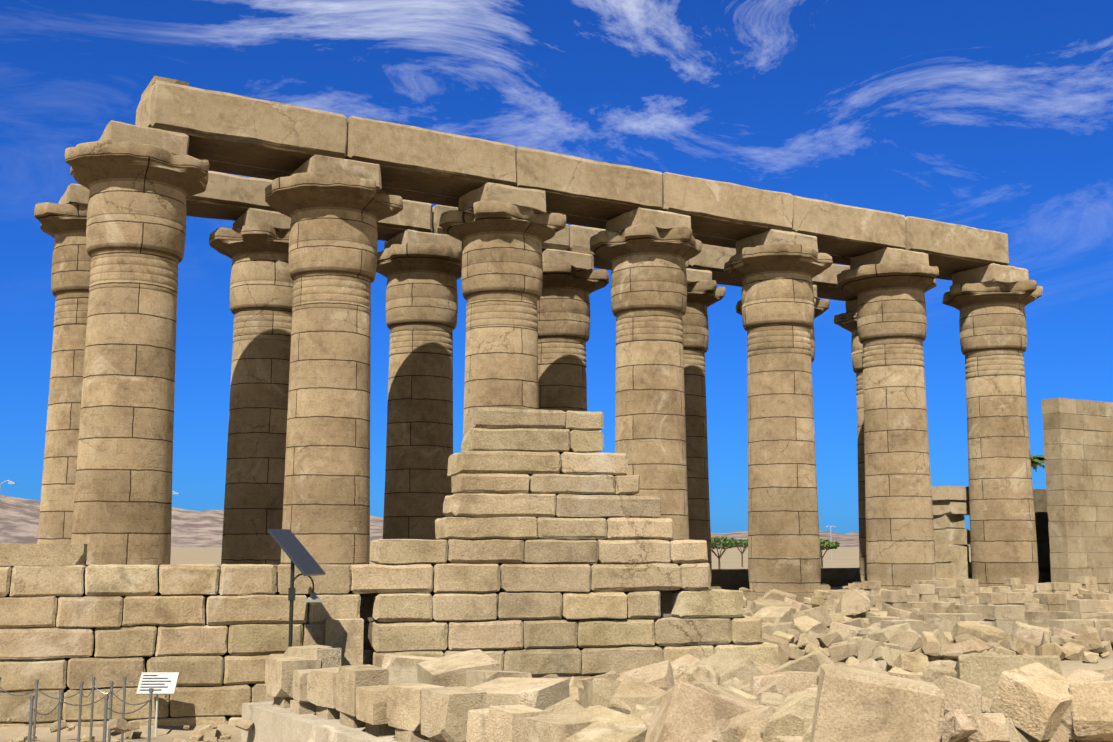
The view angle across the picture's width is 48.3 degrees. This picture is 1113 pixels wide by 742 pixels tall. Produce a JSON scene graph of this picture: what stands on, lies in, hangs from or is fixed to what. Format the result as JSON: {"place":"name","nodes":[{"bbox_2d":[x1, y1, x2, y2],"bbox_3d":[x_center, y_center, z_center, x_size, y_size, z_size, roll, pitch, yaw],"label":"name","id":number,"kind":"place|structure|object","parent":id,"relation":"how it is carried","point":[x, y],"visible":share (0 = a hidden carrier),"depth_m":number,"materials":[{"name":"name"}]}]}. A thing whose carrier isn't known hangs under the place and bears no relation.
{"place":"outdoors","nodes":[
{"label":"outdoors","id":0,"kind":"place"},
{"bbox_2d":[0,495,969,546],"bbox_3d":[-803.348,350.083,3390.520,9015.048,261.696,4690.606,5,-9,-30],"label":"distant hills","id":1,"kind":"structure","parent":0,"point":[19,520],"depth_m":4155.23,"materials":[{"name":"beige sand"}]},
{"bbox_2d":[0,587,1112,741],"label":"terrain","id":2,"kind":"structure","parent":0,"point":[172,733],"depth_m":20.17,"materials":[{"name":"beige sand"}]},
{"bbox_2d":[34,202,90,543],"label":"column","id":3,"kind":"structure","parent":2,"relation":"on","point":[64,225],"depth_m":47.43,"materials":[{"name":"stone"}]},
{"bbox_2d":[0,677,153,741],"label":"rope fence","id":4,"kind":"object","parent":2,"relation":"on","point":[60,698],"visible":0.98,"depth_m":17.34,"materials":[{"name":"grey metal"}]},
{"bbox_2d":[65,140,208,564],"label":"column","id":5,"kind":"structure","parent":2,"relation":"on","point":[139,193],"depth_m":40.73,"materials":[{"name":"stone"}]},
{"bbox_2d":[58,76,1028,312],"bbox_3d":[1.960,-6.581,56.816,44.930,2.924,10.736,5,-9,-30],"label":"architrave","id":6,"kind":"object","parent":5,"relation":"on","point":[418,170],"visible":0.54,"depth_m":51.13,"materials":[{"name":"stone"}]},
{"bbox_2d":[136,672,178,736],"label":"info plaques","id":7,"kind":"object","parent":2,"relation":"on","point":[162,682],"visible":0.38,"depth_m":20.06,"materials":[{"name":"grey plastic"}]},
{"bbox_2d":[209,222,293,564],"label":"column","id":8,"kind":"structure","parent":2,"relation":"on","point":[261,289],"depth_m":50.84,"materials":[{"name":"stone"}]},
{"bbox_2d":[265,654,283,700],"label":"lamp pedestal block","id":9,"kind":"structure","parent":2,"relation":"on","point":[269,698],"depth_m":19.63,"materials":[{"name":"stone"}]},
{"bbox_2d":[267,529,327,646],"bbox_3d":[-4.155,3.574,20.102,0.839,2.018,0.719,-3,-8,18],"label":"solar lamp pole","id":10,"kind":"object","parent":9,"relation":"on","point":[304,562],"visible":0.94,"depth_m":20.07,"materials":[{"name":"grey metal"}]},
{"bbox_2d":[241,701,396,741],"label":"stone block","id":11,"kind":"structure","parent":2,"relation":"on","point":[271,721],"depth_m":16.83,"materials":[{"name":"stone"}]},
{"bbox_2d":[265,172,402,564],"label":"column","id":12,"kind":"structure","parent":2,"relation":"on","point":[333,235],"depth_m":44.17,"materials":[{"name":"stone"}]},
{"bbox_2d":[376,243,461,539],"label":"column","id":13,"kind":"structure","parent":2,"relation":"on","point":[421,303],"depth_m":54.46,"materials":[{"name":"stone"}]},
{"bbox_2d":[265,645,595,741],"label":"stone blocks","id":14,"kind":"structure","parent":2,"relation":"on","point":[477,695],"depth_m":15.14,"materials":[{"name":"stone"}]},
{"bbox_2d":[439,200,565,436],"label":"column","id":15,"kind":"structure","parent":2,"relation":"on","point":[502,270],"depth_m":47.95,"materials":[{"name":"stone"}]},
{"bbox_2d":[6,577,1112,741],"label":"rubble","id":16,"kind":"object","parent":2,"relation":"on","point":[895,677],"visible":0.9,"depth_m":14.30,"materials":[{"name":"stone"}]},
{"bbox_2d":[537,262,608,563],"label":"column","id":17,"kind":"structure","parent":2,"relation":"on","point":[563,302],"depth_m":58.16,"materials":[{"name":"stone"}]},
{"bbox_2d":[589,224,701,563],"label":"column","id":18,"kind":"structure","parent":2,"relation":"on","point":[648,289],"depth_m":51.26,"materials":[{"name":"stone"}]},
{"bbox_2d":[682,280,725,588],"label":"column","id":19,"kind":"structure","parent":2,"relation":"on","point":[703,296],"depth_m":61.48,"materials":[{"name":"stone"}]},
{"bbox_2d":[724,244,832,601],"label":"column","id":20,"kind":"structure","parent":2,"relation":"on","point":[778,324],"depth_m":54.45,"materials":[{"name":"stone"}]},
{"bbox_2d":[736,297,829,589],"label":"column","id":21,"kind":"structure","parent":2,"relation":"on","point":[821,306],"depth_m":66.04,"materials":[{"name":"stone"}]},
{"bbox_2d":[834,310,867,583],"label":"column","id":22,"kind":"structure","parent":2,"relation":"on","point":[847,321],"depth_m":69.11,"materials":[{"name":"stone"}]},
{"bbox_2d":[837,262,938,590],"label":"column","id":23,"kind":"structure","parent":2,"relation":"on","point":[892,332],"depth_m":57.95,"materials":[{"name":"stone"}]},
{"bbox_2d":[711,398,1112,593],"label":"walls and piers","id":24,"kind":"structure","parent":2,"relation":"on","point":[1073,505],"depth_m":60.48,"materials":[{"name":"stone"}]},
{"bbox_2d":[942,280,1042,586],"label":"column","id":25,"kind":"structure","parent":2,"relation":"on","point":[993,344],"depth_m":61.50,"materials":[{"name":"stone"}]},
{"bbox_2d":[0,0,1112,533],"label":"sky","id":26,"kind":"structure","parent":0,"point":[993,115],"materials":[{"name":"blue"}]},
{"bbox_2d":[170,547,1086,568],"bbox_3d":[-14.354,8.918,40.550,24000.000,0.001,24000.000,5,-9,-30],"label":"ground","id":27,"kind":"structure","parent":0,"point":[842,557],"depth_m":351.51,"materials":[{"name":"beige sand"}]},
{"bbox_2d":[0,407,780,727],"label":"front wall","id":28,"kind":"structure","parent":27,"relation":"on","point":[536,501],"depth_m":22.05,"materials":[{"name":"stone"}]},
{"bbox_2d":[0,480,835,558],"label":"distant street lamps","id":29,"kind":"object","parent":27,"relation":"on","point":[10,482],"visible":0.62,"depth_m":123.50,"materials":[{"name":"grey"}]},
{"bbox_2d":[711,536,739,568],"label":"tree","id":30,"kind":"object","parent":27,"relation":"on","point":[726,543],"visible":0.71,"depth_m":103.79,"materials":[{"name":"plant"}]},
{"bbox_2d":[731,538,747,566],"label":"tree","id":31,"kind":"object","parent":27,"relation":"on","point":[744,542],"visible":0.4,"depth_m":150.46,"materials":[{"name":"plant"}]},
{"bbox_2d":[820,539,839,567],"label":"tree","id":32,"kind":"object","parent":27,"relation":"on","point":[827,545],"visible":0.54,"depth_m":112.15,"materials":[{"name":"plant"}]},
{"bbox_2d":[1030,454,1044,471],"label":"palm tree","id":33,"kind":"object","parent":27,"relation":"on","point":[1036,460],"visible":0.17,"depth_m":122.32,"materials":[{"name":"green plant"}]}
]}

